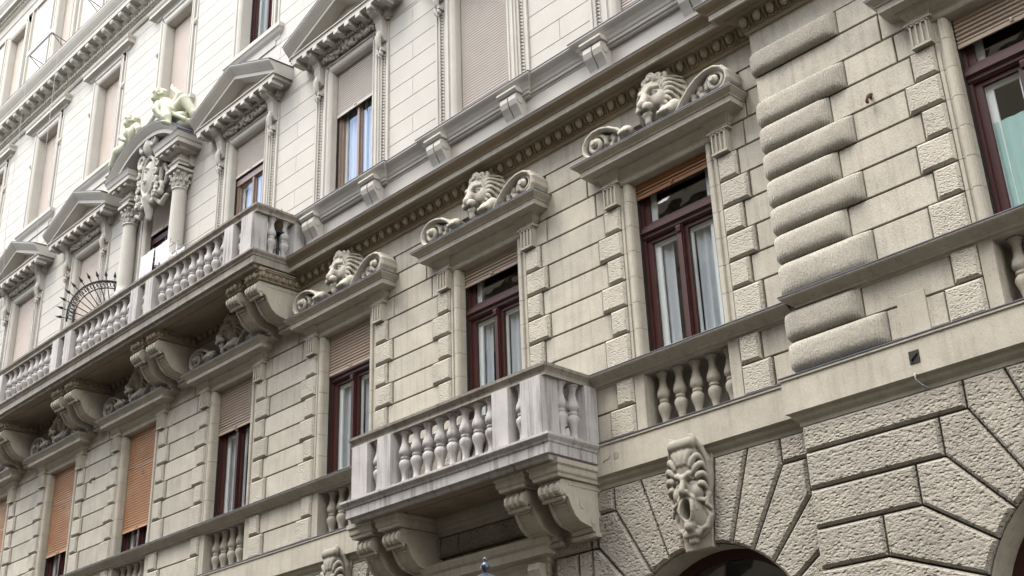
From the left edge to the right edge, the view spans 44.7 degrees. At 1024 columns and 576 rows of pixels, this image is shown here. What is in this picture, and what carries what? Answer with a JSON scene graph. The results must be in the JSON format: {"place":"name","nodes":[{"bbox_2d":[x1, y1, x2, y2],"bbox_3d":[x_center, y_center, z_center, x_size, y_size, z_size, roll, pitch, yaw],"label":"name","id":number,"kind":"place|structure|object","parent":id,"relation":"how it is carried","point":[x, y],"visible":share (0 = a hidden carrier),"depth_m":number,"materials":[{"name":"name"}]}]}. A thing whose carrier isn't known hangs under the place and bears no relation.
{"place":"outdoors","nodes":[
{"label":"outdoors","id":0,"kind":"place"},
{"bbox_2d":[478,557,493,575],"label":"street lamp","id":1,"kind":"object","parent":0,"point":[485,566],"visible":1,"depth_m":9.84,"materials":[{"name":"grey metal"}]},
{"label":"pavement","id":2,"kind":"structure","parent":0,"visible":0},
{"bbox_2d":[0,0,1023,575],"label":"apartment building","id":3,"kind":"structure","parent":2,"relation":"on","point":[784,274],"depth_m":17.04,"materials":[{"name":"stone"}]},
{"bbox_2d":[0,500,6,553],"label":"window","id":4,"kind":"structure","parent":3,"relation":"in","point":[3,506],"depth_m":29.04,"materials":[{"name":"paint"}]},
{"bbox_2d":[0,465,13,471],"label":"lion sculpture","id":5,"kind":"object","parent":3,"relation":"on","point":[2,468],"visible":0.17,"depth_m":28.93,"materials":[{"name":"stone"}]},
{"bbox_2d":[9,38,23,97],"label":"window","id":6,"kind":"structure","parent":3,"relation":"in","point":[20,45],"depth_m":37.65,"materials":[{"name":"brown paint"}]},
{"bbox_2d":[12,297,33,362],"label":"window","id":7,"kind":"structure","parent":3,"relation":"in","point":[26,309],"depth_m":31.27,"materials":[{"name":"paint"}]},
{"bbox_2d":[27,29,65,67],"bbox_3d":[-12.743,-6.455,34.225,0.576,0.529,1.500,20,-33,-40],"label":"clothes bar","id":8,"kind":"object","parent":3,"relation":"attached to","point":[41,41],"visible":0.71,"depth_m":34.09,"materials":[{"name":"white metal"}]},
{"bbox_2d":[37,134,56,216],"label":"window","id":9,"kind":"structure","parent":3,"relation":"in","point":[44,194],"depth_m":33.31,"materials":[{"name":"brown paint"}]},
{"bbox_2d":[33,4,64,320],"bbox_3d":[-11.579,-5.290,31.919,0.326,13.800,0.038,8,-26,-21],"label":"hanging wire","id":10,"kind":"object","parent":3,"relation":"hanging from","point":[43,167],"visible":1,"depth_m":30.73,"materials":[{"name":"black metal"}]},
{"bbox_2d":[30,412,82,454],"bbox_3d":[-9.865,3.060,27.230,0.448,0.878,2.469,20,-33,-40],"label":"lion sculpture","id":11,"kind":"object","parent":3,"relation":"on","point":[59,429],"visible":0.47,"depth_m":27.14,"materials":[{"name":"stone"}]},
{"bbox_2d":[44,466,74,575],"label":"window","id":12,"kind":"structure","parent":3,"relation":"in","point":[64,482],"depth_m":26.74,"materials":[{"name":"paint"}]},
{"bbox_2d":[61,0,74,45],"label":"window","id":13,"kind":"structure","parent":3,"relation":"in","point":[70,3],"depth_m":35.34,"materials":[{"name":"brown paint"}]},
{"bbox_2d":[75,248,99,320],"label":"window","id":14,"kind":"structure","parent":3,"relation":"in","point":[89,264],"depth_m":29.06,"materials":[{"name":"paint"}]},
{"bbox_2d":[98,79,118,166],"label":"window","id":15,"kind":"structure","parent":3,"relation":"in","point":[112,92],"depth_m":31.07,"materials":[{"name":"brown paint"}]},
{"bbox_2d":[105,113,155,177],"bbox_3d":[-8.653,-3.260,28.092,0.591,1.360,1.694,20,-33,-40],"label":"putto statue","id":16,"kind":"object","parent":3,"relation":"on","point":[132,124],"visible":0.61,"depth_m":27.94,"materials":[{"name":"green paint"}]},
{"bbox_2d":[103,367,164,416],"bbox_3d":[-7.522,1.965,25.023,0.448,0.878,2.469,20,-33,-40],"label":"lion sculpture","id":17,"kind":"object","parent":3,"relation":"on","point":[138,385],"visible":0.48,"depth_m":24.93,"materials":[{"name":"stone"}]},
{"bbox_2d":[121,425,155,551],"bbox_3d":[-7.161,3.982,24.497,0.412,2.479,1.260,20,-33,-40],"label":"window","id":18,"kind":"structure","parent":3,"relation":"in","point":[134,532],"depth_m":24.50,"materials":[{"name":"paint"}]},
{"bbox_2d":[0,201,304,472],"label":"stone balcony","id":19,"kind":"structure","parent":3,"relation":"attached to","point":[73,372],"depth_m":23.69,"materials":[{"name":"stone"}]},
{"bbox_2d":[56,270,116,323],"bbox_3d":[-9.145,0.638,26.716,1.354,2.537,0.069,20,-33,-40],"label":"fan screen","id":20,"kind":"object","parent":19,"relation":"on","point":[86,286],"visible":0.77,"depth_m":26.88,"materials":[{"name":"black metal"}]},
{"bbox_2d":[139,238,186,278],"bbox_3d":[-7.029,0.071,24.830,0.426,1.860,1.230,20,-33,-40],"label":"drying rack","id":21,"kind":"object","parent":19,"relation":"on","point":[161,253],"visible":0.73,"depth_m":25.00,"materials":[{"name":"white fabric"}]},
{"bbox_2d":[275,229,288,254],"bbox_3d":[-4.116,-0.693,21.854,0.340,0.580,0.340,20,-33,-40],"label":"plant stand","id":22,"kind":"object","parent":19,"relation":"on","point":[278,232],"visible":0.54,"depth_m":21.87,"materials":[{"name":"black metal"}]},
{"bbox_2d":[274,209,282,230],"bbox_3d":[-4.144,-1.183,22.068,0.391,0.491,0.356,20,-33,-40],"label":"leafy plant","id":23,"kind":"object","parent":22,"relation":"on","point":[278,225],"visible":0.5,"depth_m":21.94,"materials":[{"name":"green plant"}]},
{"bbox_2d":[150,196,171,269],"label":"window","id":24,"kind":"structure","parent":3,"relation":"in","point":[161,215],"depth_m":27.02,"materials":[{"name":"paint"}]},
{"bbox_2d":[151,84,196,129],"bbox_3d":[-7.236,-3.944,26.755,0.821,1.698,1.575,13,-29,-30],"label":"putto statue","id":25,"kind":"object","parent":3,"relation":"on","point":[166,109],"visible":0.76,"depth_m":26.37,"materials":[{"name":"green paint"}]},
{"bbox_2d":[169,14,191,99],"bbox_3d":[-7.497,-5.111,28.652,0.222,2.806,1.200,20,-33,-40],"label":"window","id":26,"kind":"structure","parent":3,"relation":"in","point":[182,33],"depth_m":28.90,"materials":[{"name":"brown paint"}]},
{"bbox_2d":[189,314,261,369],"bbox_3d":[-5.179,0.870,22.816,0.448,0.878,2.469,20,-33,-40],"label":"lion sculpture","id":27,"kind":"object","parent":3,"relation":"on","point":[233,332],"visible":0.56,"depth_m":22.72,"materials":[{"name":"stone"}]},
{"bbox_2d":[213,377,252,517],"bbox_3d":[-4.819,2.889,22.289,0.412,2.475,1.260,20,-33,-40],"label":"window","id":28,"kind":"structure","parent":3,"relation":"in","point":[235,410],"depth_m":22.40,"materials":[{"name":"paint"}]},
{"bbox_2d":[234,129,264,215],"bbox_3d":[-5.039,-1.764,24.363,0.300,2.833,1.200,20,-33,-40],"label":"window","id":29,"kind":"structure","parent":3,"relation":"in","point":[250,154],"depth_m":24.72,"materials":[{"name":"brown paint"}]},
{"bbox_2d":[250,0,272,43],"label":"window","id":30,"kind":"structure","parent":3,"relation":"in","point":[261,17],"depth_m":26.63,"materials":[{"name":"paint"}]},
{"bbox_2d":[320,545,351,575],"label":"stone mask","id":31,"kind":"object","parent":3,"relation":"attached to","point":[336,561],"visible":1,"depth_m":18.55,"materials":[{"name":"stone"}]},
{"bbox_2d":[293,250,395,314],"bbox_3d":[-2.837,-0.225,20.608,0.448,0.878,2.469,20,-33,-40],"label":"lion sculpture","id":32,"kind":"object","parent":3,"relation":"on","point":[347,268],"visible":0.72,"depth_m":20.43,"materials":[{"name":"stone"}]},
{"bbox_2d":[327,318,369,473],"bbox_3d":[-2.476,1.792,20.082,0.412,2.479,1.260,20,-33,-40],"label":"window","id":33,"kind":"structure","parent":3,"relation":"in","point":[349,367],"depth_m":20.20,"materials":[{"name":"paint"}]},
{"bbox_2d":[335,51,372,189],"bbox_3d":[-2.697,-2.855,22.154,0.300,2.823,1.200,20,-33,-40],"label":"window","id":34,"kind":"structure","parent":3,"relation":"in","point":[354,112],"depth_m":22.35,"materials":[{"name":"brown paint"}]},
{"bbox_2d":[339,361,601,575],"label":"stone balcony","id":35,"kind":"structure","parent":3,"relation":"attached to","point":[535,467],"depth_m":15.81,"materials":[{"name":"grey stone"}]},
{"bbox_2d":[421,170,546,245],"bbox_3d":[-0.494,-1.320,18.401,0.448,0.878,2.469,20,-33,-40],"label":"lion sculpture","id":36,"kind":"object","parent":3,"relation":"on","point":[486,191],"visible":0.75,"depth_m":18.23,"materials":[{"name":"stone"}]},
{"bbox_2d":[460,0,508,108],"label":"window","id":37,"kind":"structure","parent":3,"relation":"in","point":[484,49],"depth_m":19.86,"materials":[{"name":"brown paint"}]},
{"bbox_2d":[465,245,521,419],"bbox_3d":[-0.133,0.700,17.874,0.412,2.473,1.260,20,-33,-40],"label":"window","id":38,"kind":"structure","parent":3,"relation":"in","point":[481,313],"depth_m":18.03,"materials":[{"name":"paint"}]},
{"bbox_2d":[621,0,637,9],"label":"window","id":39,"kind":"structure","parent":3,"relation":"in","point":[624,3],"depth_m":17.59,"materials":[{"name":"brown paint"}]},
{"bbox_2d":[582,65,741,158],"bbox_3d":[1.849,-2.415,16.193,0.448,0.878,2.469,20,-33,-40],"label":"lion sculpture","id":40,"kind":"object","parent":3,"relation":"on","point":[662,95],"visible":0.66,"depth_m":16.04,"materials":[{"name":"stone"}]},
{"bbox_2d":[636,151,724,351],"bbox_3d":[2.209,-0.399,15.668,0.412,2.481,1.260,20,-33,-40],"label":"window","id":41,"kind":"structure","parent":3,"relation":"in","point":[657,236],"depth_m":15.69,"materials":[{"name":"paint"}]},
{"bbox_2d":[665,433,714,544],"bbox_3d":[1.998,2.290,14.125,0.316,1.244,0.592,20,-33,-40],"label":"stone mask","id":42,"kind":"object","parent":3,"relation":"attached to","point":[691,474],"visible":1,"depth_m":14.06,"materials":[{"name":"stone"}]},
{"bbox_2d":[679,549,782,575],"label":"arched window","id":43,"kind":"structure","parent":3,"relation":"in","point":[713,559],"depth_m":14.23,"materials":[{"name":"paint"}]},
{"bbox_2d":[865,93,872,103],"bbox_3d":[3.930,-2.089,13.715,0.151,0.144,0.068,20,-33,-40],"label":"wall hook","id":44,"kind":"object","parent":3,"relation":"attached to","point":[868,96],"depth_m":13.67,"materials":[{"name":"metal"}]},
{"bbox_2d":[914,373,927,386],"bbox_3d":[4.032,0.913,12.299,0.130,0.151,0.036,4,-25,-12],"label":"cable","id":45,"kind":"object","parent":3,"relation":"attached to","point":[920,383],"visible":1,"depth_m":12.29,"materials":[{"name":"white plastic"}]},
{"bbox_2d":[951,0,1023,213],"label":"window","id":46,"kind":"structure","parent":3,"relation":"in","point":[1001,143],"depth_m":12.84,"materials":[{"name":"paint"}]},
{"bbox_2d":[1012,538,1023,575],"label":"arched window","id":47,"kind":"structure","parent":3,"relation":"in","point":[1018,569],"depth_m":11.59,"materials":[{"name":"paint"}]}
]}

